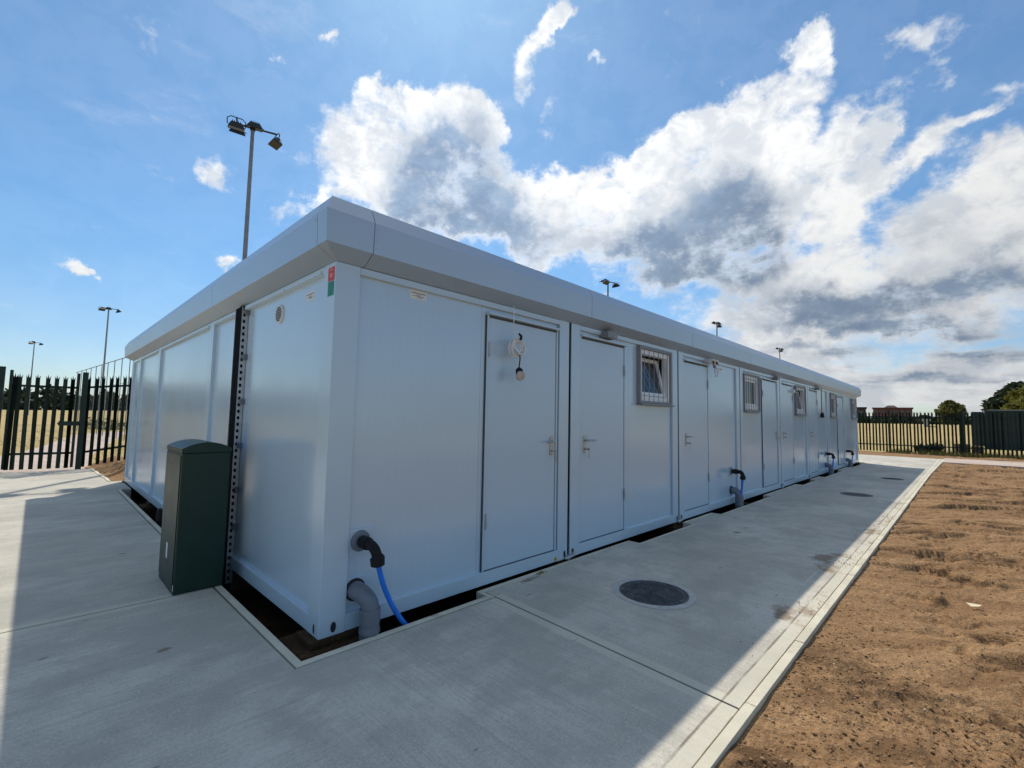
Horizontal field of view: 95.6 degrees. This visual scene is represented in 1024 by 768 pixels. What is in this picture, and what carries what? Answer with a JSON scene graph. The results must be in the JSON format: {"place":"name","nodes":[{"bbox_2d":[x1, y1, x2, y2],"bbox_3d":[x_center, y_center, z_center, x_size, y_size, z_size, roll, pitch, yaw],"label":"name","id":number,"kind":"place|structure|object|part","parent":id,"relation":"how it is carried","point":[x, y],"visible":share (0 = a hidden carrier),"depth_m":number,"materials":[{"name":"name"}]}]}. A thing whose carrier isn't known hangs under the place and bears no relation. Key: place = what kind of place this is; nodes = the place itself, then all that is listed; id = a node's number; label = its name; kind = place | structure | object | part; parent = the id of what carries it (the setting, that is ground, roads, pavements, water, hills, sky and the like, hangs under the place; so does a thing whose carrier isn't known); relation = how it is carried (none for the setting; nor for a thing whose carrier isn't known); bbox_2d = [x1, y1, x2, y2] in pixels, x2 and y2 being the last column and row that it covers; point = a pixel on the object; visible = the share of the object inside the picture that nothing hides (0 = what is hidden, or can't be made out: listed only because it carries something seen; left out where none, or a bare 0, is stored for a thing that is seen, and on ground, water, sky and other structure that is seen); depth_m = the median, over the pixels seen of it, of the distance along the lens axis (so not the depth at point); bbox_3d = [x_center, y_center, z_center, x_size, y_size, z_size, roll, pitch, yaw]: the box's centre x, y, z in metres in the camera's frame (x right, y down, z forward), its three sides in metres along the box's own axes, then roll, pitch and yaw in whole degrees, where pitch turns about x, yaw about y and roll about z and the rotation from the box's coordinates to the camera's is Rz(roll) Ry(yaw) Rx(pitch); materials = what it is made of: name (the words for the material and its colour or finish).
{"place":"outdoors","nodes":[
{"label":"outdoors","id":0,"kind":"place"},
{"bbox_2d":[0,432,123,472],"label":"path","id":1,"kind":"structure","parent":0,"point":[35,463],"depth_m":13.28,"materials":[{"name":"grey concrete"}]},
{"bbox_2d":[0,366,5,424],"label":"gate post","id":2,"kind":"object","parent":1,"relation":"on","point":[2,374],"visible":1,"depth_m":10.06,"materials":[{"name":"metal"}]},
{"bbox_2d":[0,496,211,633],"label":"concrete slab","id":3,"kind":"structure","parent":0,"point":[63,560],"depth_m":4.18,"materials":[{"name":"grey concrete"}]},
{"bbox_2d":[158,439,231,595],"bbox_3d":[-2.591,1.027,3.781,0.577,1.126,0.338,-3,-6,44],"label":"utility cabinet","id":4,"kind":"object","parent":3,"relation":"on","point":[193,533],"visible":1,"depth_m":3.59,"materials":[{"name":"metal"}]},
{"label":"door","id":5,"kind":"part","parent":4,"relation":"part of","materials":[{"name":"metal"}]},
{"bbox_2d":[0,588,737,767],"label":"concrete slab","id":6,"kind":"structure","parent":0,"point":[210,678],"depth_m":2.23,"materials":[{"name":"grey concrete"}]},
{"bbox_2d":[130,476,815,637],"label":"trench floor","id":7,"kind":"structure","parent":0,"point":[274,616],"depth_m":3.96,"materials":[{"name":"soil"}]},
{"bbox_2d":[156,508,162,526],"bbox_3d":[-4.385,1.757,5.793,0.109,0.415,0.109,-3,-6,44],"label":"duct stub","id":8,"kind":"object","parent":7,"relation":"on","point":[159,512],"visible":0.41,"depth_m":5.75,"materials":[{"name":"black plastic"}]},
{"bbox_2d":[239,602,279,639],"bbox_3d":[-1.309,1.834,3.633,1.750,0.051,1.390,-3,-6,44],"label":"trench rubble","id":9,"kind":"object","parent":7,"relation":"on","point":[246,606],"visible":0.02,"depth_m":3.56,"materials":[{"name":"soil"}]},
{"bbox_2d":[122,462,860,660],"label":"bearing pads","id":10,"kind":"object","parent":7,"relation":"on","point":[302,645],"visible":0.23,"depth_m":2.89,"materials":[{"name":"concrete"}]},
{"bbox_2d":[124,196,860,639],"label":"modular building","id":11,"kind":"structure","parent":10,"relation":"on","point":[332,370],"depth_m":3.93,"materials":[{"name":"metal"}]},
{"bbox_2d":[346,574,380,640],"bbox_3d":[-0.937,1.542,2.914,0.222,0.615,0.147,-1,-5,30],"label":"drain pipe","id":12,"kind":"object","parent":11,"relation":"attached to","point":[361,594],"visible":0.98,"depth_m":2.87,"materials":[{"name":"grey plastic"}]},
{"bbox_2d":[348,526,407,625],"bbox_3d":[-0.776,1.380,3.049,0.240,0.868,0.551,-3,-6,44],"label":"water pipe","id":13,"kind":"object","parent":11,"relation":"attached to","point":[361,541],"visible":0.89,"depth_m":2.95,"materials":[{"name":"blue plastic"}]},
{"bbox_2d":[508,306,525,380],"bbox_3d":[0.050,-0.353,3.997,0.093,0.650,0.174,-3,-6,44],"label":"coiled cable","id":14,"kind":"object","parent":11,"relation":"hanging from","point":[520,375],"visible":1,"depth_m":3.97,"materials":[{"name":"white plastic"}]},
{"bbox_2d":[479,312,560,571],"bbox_3d":[0.112,0.488,4.143,0.117,2.125,0.956,-3,-6,44],"label":"door","id":15,"kind":"structure","parent":11,"relation":"in","point":[519,485],"depth_m":4.10,"materials":[{"name":"white metal"}]},
{"bbox_2d":[579,334,627,542],"bbox_3d":[1.009,0.573,5.059,0.117,2.125,0.906,-3,-6,44],"label":"door","id":16,"kind":"structure","parent":11,"relation":"in","point":[602,361],"depth_m":5.04,"materials":[{"name":"white metal"}]},
{"bbox_2d":[636,345,674,406],"bbox_3d":[1.791,-0.080,5.984,0.239,0.727,0.879,-3,-6,44],"label":"window","id":17,"kind":"structure","parent":11,"relation":"in","point":[651,390],"depth_m":6.01,"materials":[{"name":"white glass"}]},
{"bbox_2d":[683,359,710,510],"bbox_3d":[2.721,0.734,6.808,0.117,2.125,0.911,-3,-6,44],"label":"door","id":18,"kind":"structure","parent":11,"relation":"in","point":[695,374],"depth_m":6.81,"materials":[{"name":"white metal"}]},
{"bbox_2d":[714,367,718,376],"bbox_3d":[3.196,-0.207,7.273,0.037,0.191,0.154,-3,-6,44],"label":"cable loop","id":19,"kind":"object","parent":11,"relation":"hanging from","point":[715,371],"visible":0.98,"depth_m":7.26,"materials":[{"name":"white plastic"}]},
{"bbox_2d":[729,485,743,508],"bbox_3d":[3.710,1.984,7.649,0.200,0.603,0.147,-3,-6,44],"label":"drain pipe","id":20,"kind":"object","parent":11,"relation":"attached to","point":[739,499],"visible":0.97,"depth_m":7.61,"materials":[{"name":"grey plastic"}]},
{"bbox_2d":[729,466,745,494],"bbox_3d":[3.737,1.788,7.659,0.240,0.829,0.166,-3,-6,44],"label":"water pipe","id":21,"kind":"object","parent":11,"relation":"attached to","point":[732,471],"visible":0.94,"depth_m":7.64,"materials":[{"name":"black plastic"}]},
{"bbox_2d":[743,373,762,412],"bbox_3d":[4.430,0.178,8.608,0.140,0.707,0.899,-3,-6,44],"label":"window","id":22,"kind":"structure","parent":11,"relation":"in","point":[751,383],"depth_m":8.65,"materials":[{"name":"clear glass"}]},
{"bbox_2d":[761,378,779,486],"bbox_3d":[5.226,0.969,9.365,0.117,2.125,0.996,-3,-6,44],"label":"door","id":23,"kind":"structure","parent":11,"relation":"in","point":[770,437],"depth_m":9.35,"materials":[{"name":"white metal"}]},
{"bbox_2d":[782,382,794,480],"bbox_3d":[6.146,1.056,10.305,0.117,2.125,0.921,-3,-6,44],"label":"door","id":24,"kind":"structure","parent":11,"relation":"in","point":[787,397],"depth_m":10.33,"materials":[{"name":"white metal"}]},
{"bbox_2d":[794,385,807,415],"bbox_3d":[6.890,0.414,11.182,0.226,0.707,0.944,-3,-6,44],"label":"window","id":25,"kind":"structure","parent":11,"relation":"in","point":[800,409],"depth_m":11.19,"materials":[{"name":"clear glass"}]},
{"bbox_2d":[809,389,818,472],"bbox_3d":[7.860,1.217,12.055,0.117,2.125,0.931,-3,-6,44],"label":"door","id":26,"kind":"structure","parent":11,"relation":"in","point":[813,402],"depth_m":12.09,"materials":[{"name":"white metal"}]},
{"bbox_2d":[820,389,824,417],"bbox_3d":[8.377,0.508,12.539,0.103,0.800,0.103,-3,-6,44],"label":"hanging lead","id":27,"kind":"object","parent":11,"relation":"hanging from","point":[822,415],"visible":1,"depth_m":12.53,"materials":[{"name":"black plastic"}]},
{"bbox_2d":[825,462,833,474],"bbox_3d":[8.792,2.467,12.839,0.200,0.593,0.147,-3,-6,44],"label":"drain pipe","id":28,"kind":"object","parent":11,"relation":"attached to","point":[830,469],"visible":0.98,"depth_m":12.80,"materials":[{"name":"grey plastic"}]},
{"bbox_2d":[824,451,834,466],"bbox_3d":[8.825,2.277,12.854,0.240,0.829,0.166,-3,-6,44],"label":"water pipe","id":29,"kind":"object","parent":11,"relation":"attached to","point":[829,453],"visible":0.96,"depth_m":12.83,"materials":[{"name":"black plastic"}]},
{"bbox_2d":[829,393,836,417],"bbox_3d":[9.591,0.661,13.879,0.140,0.722,0.894,-3,-6,44],"label":"window","id":30,"kind":"structure","parent":11,"relation":"in","point":[832,397],"depth_m":13.97,"materials":[{"name":"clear glass"}]},
{"bbox_2d":[837,396,844,464],"bbox_3d":[10.363,1.454,14.634,0.086,2.125,0.946,-3,-6,44],"label":"door","id":31,"kind":"structure","parent":11,"relation":"in","point":[840,429],"depth_m":14.62,"materials":[{"name":"white metal"}]},
{"bbox_2d":[846,458,852,466],"bbox_3d":[10.901,2.668,14.992,0.200,0.588,0.147,-3,-6,44],"label":"drain pipe","id":32,"kind":"object","parent":11,"relation":"attached to","point":[850,462],"visible":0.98,"depth_m":14.95,"materials":[{"name":"grey plastic"}]},
{"bbox_2d":[850,399,857,419],"bbox_3d":[12.087,0.901,16.427,0.140,0.712,0.904,-3,-6,44],"label":"window","id":33,"kind":"structure","parent":11,"relation":"in","point":[853,405],"depth_m":16.38,"materials":[{"name":"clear glass"}]},
{"bbox_2d":[0,409,1023,467],"bbox_3d":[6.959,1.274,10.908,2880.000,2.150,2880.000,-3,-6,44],"label":"ground","id":34,"kind":"structure","parent":0,"point":[29,424],"depth_m":42.36,"materials":[{"name":"brown plant"}]},
{"bbox_2d":[28,341,43,414],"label":"floodlight mast","id":35,"kind":"object","parent":34,"relation":"on","point":[33,342],"visible":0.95,"depth_m":74.14,"materials":[{"name":"grey metal"}]},
{"bbox_2d":[0,429,123,460],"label":"grass","id":36,"kind":"structure","parent":34,"relation":"on","point":[44,444],"depth_m":18.24,"materials":[{"name":"green plant"}]},
{"bbox_2d":[2,384,127,410],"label":"wood","id":37,"kind":"object","parent":34,"relation":"on","point":[40,400],"visible":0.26,"depth_m":194.90,"materials":[{"name":"green plant"}]},
{"bbox_2d":[72,357,130,440],"bbox_3d":[-24.516,0.971,27.290,16.461,4.150,0.042,-2,-5,40],"label":"ball court fence","id":38,"kind":"object","parent":34,"relation":"on","point":[104,410],"visible":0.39,"depth_m":25.29,"materials":[{"name":"grey metal"}]},
{"bbox_2d":[86,456,124,480],"bbox_3d":[-7.775,1.995,11.629,4.850,0.328,4.450,-3,-6,44],"label":"soil mound","id":39,"kind":"object","parent":34,"relation":"on","point":[112,471],"visible":0.09,"depth_m":10.95,"materials":[{"name":"brown soil"}]},
{"bbox_2d":[75,372,88,468],"bbox_3d":[-10.064,0.894,10.852,0.100,2.340,0.100,-3,-6,44],"label":"gate post","id":40,"kind":"object","parent":39,"relation":"on","point":[82,414],"visible":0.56,"depth_m":10.82,"materials":[{"name":"metal"}]},
{"bbox_2d":[0,370,80,469],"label":"palisade gate","id":41,"kind":"structure","parent":40,"relation":"attached to","point":[14,388],"depth_m":10.41,"materials":[{"name":"metal"}]},
{"bbox_2d":[81,376,131,466],"bbox_3d":[-9.509,0.956,12.272,0.154,2.847,2.947,-1,-5,25],"label":"palisade fence","id":42,"kind":"object","parent":39,"relation":"on","point":[91,450],"visible":0.29,"depth_m":11.31,"materials":[{"name":"metal"}]},
{"bbox_2d":[87,417,125,429],"bbox_3d":[-29.256,3.215,34.771,4.345,1.430,4.512,-3,-6,44],"label":"scrub","id":43,"kind":"object","parent":34,"relation":"on","point":[89,423],"visible":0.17,"depth_m":34.23,"materials":[{"name":"green plant"}]},
{"bbox_2d":[98,307,120,417],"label":"floodlight mast","id":44,"kind":"object","parent":34,"relation":"on","point":[108,309],"visible":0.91,"depth_m":48.24,"materials":[{"name":"grey metal"}]},
{"bbox_2d":[227,115,281,260],"bbox_3d":[-9.744,-3.684,17.012,1.823,12.294,1.249,3,-5,-28],"label":"floodlight mast","id":45,"kind":"object","parent":34,"relation":"on","point":[237,127],"visible":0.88,"depth_m":17.17,"materials":[{"name":"grey metal"}]},
{"bbox_2d":[600,279,619,295],"bbox_3d":[7.315,-2.004,35.414,1.873,12.286,1.021,5,-6,-41],"label":"floodlight mast","id":46,"kind":"object","parent":34,"relation":"on","point":[605,281],"visible":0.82,"depth_m":35.70,"materials":[{"name":"grey metal"}]},
{"bbox_2d":[712,321,721,335],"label":"floodlight mast","id":47,"kind":"object","parent":34,"relation":"on","point":[718,324],"visible":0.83,"depth_m":50.06,"materials":[{"name":"grey metal"}]},
{"bbox_2d":[857,407,866,415],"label":"brick building","id":48,"kind":"structure","parent":34,"relation":"on","point":[860,409],"depth_m":131.68,"materials":[{"name":"red brick"}]},
{"bbox_2d":[872,405,912,417],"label":"brick building","id":49,"kind":"structure","parent":34,"relation":"on","point":[893,409],"depth_m":139.19,"materials":[{"name":"brown brick"}]},
{"bbox_2d":[857,414,970,424],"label":"hedge","id":50,"kind":"object","parent":34,"relation":"on","point":[904,420],"visible":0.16,"depth_m":118.80,"materials":[{"name":"green plant"}]},
{"bbox_2d":[913,443,943,452],"bbox_3d":[21.475,3.317,23.885,1.274,0.657,0.824,-3,-6,44],"label":"bush","id":51,"kind":"object","parent":34,"relation":"on","point":[928,448],"visible":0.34,"depth_m":23.76,"materials":[{"name":"green plant"}]},
{"bbox_2d":[857,411,1023,457],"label":"palisade fence","id":52,"kind":"object","parent":34,"relation":"on","point":[962,436],"visible":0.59,"depth_m":22.82,"materials":[{"name":"metal"}]},
{"bbox_2d":[934,400,966,424],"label":"broadleaf tree","id":53,"kind":"object","parent":34,"relation":"on","point":[949,406],"visible":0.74,"depth_m":107.86,"materials":[{"name":"green plant"}]},
{"bbox_2d":[954,444,970,452],"bbox_3d":[24.175,3.469,24.916,0.500,0.480,0.500,-1,-5,21],"label":"timber crate","id":54,"kind":"object","parent":34,"relation":"on","point":[959,448],"visible":0.42,"depth_m":24.77,"materials":[{"name":"brown wood"}]},
{"bbox_2d":[971,446,983,453],"bbox_3d":[24.813,3.516,24.708,0.420,0.380,0.420,4,-5,-36],"label":"timber crate","id":55,"kind":"object","parent":34,"relation":"on","point":[979,449],"visible":0.24,"depth_m":24.61,"materials":[{"name":"brown wood"}]},
{"bbox_2d":[972,410,1023,449],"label":"shipping container","id":56,"kind":"object","parent":34,"relation":"on","point":[1011,412],"visible":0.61,"depth_m":30.17,"materials":[{"name":"metal"}]},
{"bbox_2d":[972,410,984,445],"bbox_3d":[31.001,2.984,30.810,0.105,2.470,0.625,5,-6,-44],"label":"door","id":57,"kind":"structure","parent":56,"relation":"in","point":[983,410],"depth_m":30.83,"materials":[{"name":"metal"}]},
{"bbox_2d":[979,381,1023,411],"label":"conifer tree","id":58,"kind":"object","parent":34,"relation":"on","point":[996,401],"visible":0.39,"depth_m":73.19,"materials":[{"name":"green plant"}]},
{"bbox_2d":[999,385,1023,409],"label":"broadleaf tree","id":59,"kind":"object","parent":34,"relation":"on","point":[1016,401],"visible":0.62,"depth_m":66.00,"materials":[{"name":"green plant"}]},
{"bbox_2d":[0,0,1023,416],"label":"sky","id":60,"kind":"structure","parent":0,"point":[837,186],"materials":[{"name":"blue"}]},
{"bbox_2d":[486,510,880,710],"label":"concrete slab","id":61,"kind":"structure","parent":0,"point":[732,570],"depth_m":3.65,"materials":[{"name":"grey concrete"}]},
{"bbox_2d":[611,579,696,609],"bbox_3d":[1.129,1.649,3.677,0.650,0.007,0.650,3,-4,-21],"label":"manhole cover","id":62,"kind":"object","parent":61,"relation":"on","point":[658,594],"visible":1,"depth_m":3.64,"materials":[{"name":"metal"}]},
{"bbox_2d":[736,502,902,655],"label":"spilled soil","id":63,"kind":"structure","parent":61,"relation":"on","point":[850,557],"depth_m":5.69,"materials":[{"name":"brown soil"}]},
{"bbox_2d":[738,470,925,532],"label":"concrete slab","id":64,"kind":"structure","parent":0,"point":[820,500],"depth_m":8.29,"materials":[{"name":"grey concrete"}]},
{"bbox_2d":[837,492,877,496],"bbox_3d":[6.705,2.149,9.027,0.655,0.007,0.650,-1,-5,24],"label":"manhole cover","id":65,"kind":"object","parent":64,"relation":"on","point":[854,494],"visible":1,"depth_m":9.00,"materials":[{"name":"metal"}]},
{"bbox_2d":[877,477,905,479],"bbox_3d":[9.669,2.409,11.805,0.594,0.007,0.599,2,-4,-16],"label":"manhole cover","id":66,"kind":"object","parent":64,"relation":"on","point":[890,478],"visible":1,"depth_m":11.81,"materials":[{"name":"metal"}]},
{"bbox_2d":[715,455,1023,767],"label":"bare soil","id":67,"kind":"structure","parent":0,"point":[997,699],"depth_m":2.90,"materials":[{"name":"brown soil"}]},
{"bbox_2d":[737,486,1023,767],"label":"soil clods","id":68,"kind":"object","parent":67,"relation":"on","point":[786,760],"visible":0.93,"depth_m":2.24,"materials":[{"name":"brown soil"}]},
{"bbox_2d":[745,522,1023,765],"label":"pale pebbles","id":69,"kind":"object","parent":67,"relation":"on","point":[905,672],"visible":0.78,"depth_m":2.52,"materials":[{"name":"beige stone"}]},
{"bbox_2d":[883,447,1023,459],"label":"weeds","id":70,"kind":"object","parent":67,"relation":"on","point":[954,454],"visible":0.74,"depth_m":22.03,"materials":[{"name":"green plant"}]},
{"bbox_2d":[966,602,981,606],"bbox_3d":[3.689,1.760,3.685,0.098,0.012,0.067,0,-4,20],"label":"paper scrap","id":71,"kind":"object","parent":67,"relation":"on","point":[973,605],"visible":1,"depth_m":3.69,"materials":[{"name":"white paper"}]},
{"bbox_2d":[842,454,942,475],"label":"concrete slab","id":72,"kind":"structure","parent":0,"point":[902,465],"depth_m":15.94,"materials":[{"name":"grey concrete"}]},
{"bbox_2d":[858,451,943,458],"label":"curb","id":73,"kind":"structure","parent":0,"point":[902,455],"depth_m":22.16,"materials":[{"name":"grey concrete"}]},
{"bbox_2d":[943,458,1023,468],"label":"path","id":74,"kind":"structure","parent":0,"point":[1020,465],"depth_m":17.61,"materials":[{"name":"grey concrete"}]},
{"label":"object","id":75,"kind":"structure","parent":0,"visible":0},
{"bbox_2d":[0,469,130,506],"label":"concrete slab","id":76,"kind":"structure","parent":75,"relation":"on","point":[26,488],"depth_m":8.12,"materials":[{"name":"grey concrete"}]},
{"bbox_2d":[117,462,864,668],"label":"edging stones","id":77,"kind":"object","parent":75,"relation":"on","point":[281,649],"visible":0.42,"depth_m":3.27,"materials":[{"name":"concrete"}]},
{"bbox_2d":[90,459,944,767],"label":"kerb","id":78,"kind":"structure","parent":75,"relation":"on","point":[730,735],"depth_m":2.60,"materials":[{"name":"concrete"}]}
]}

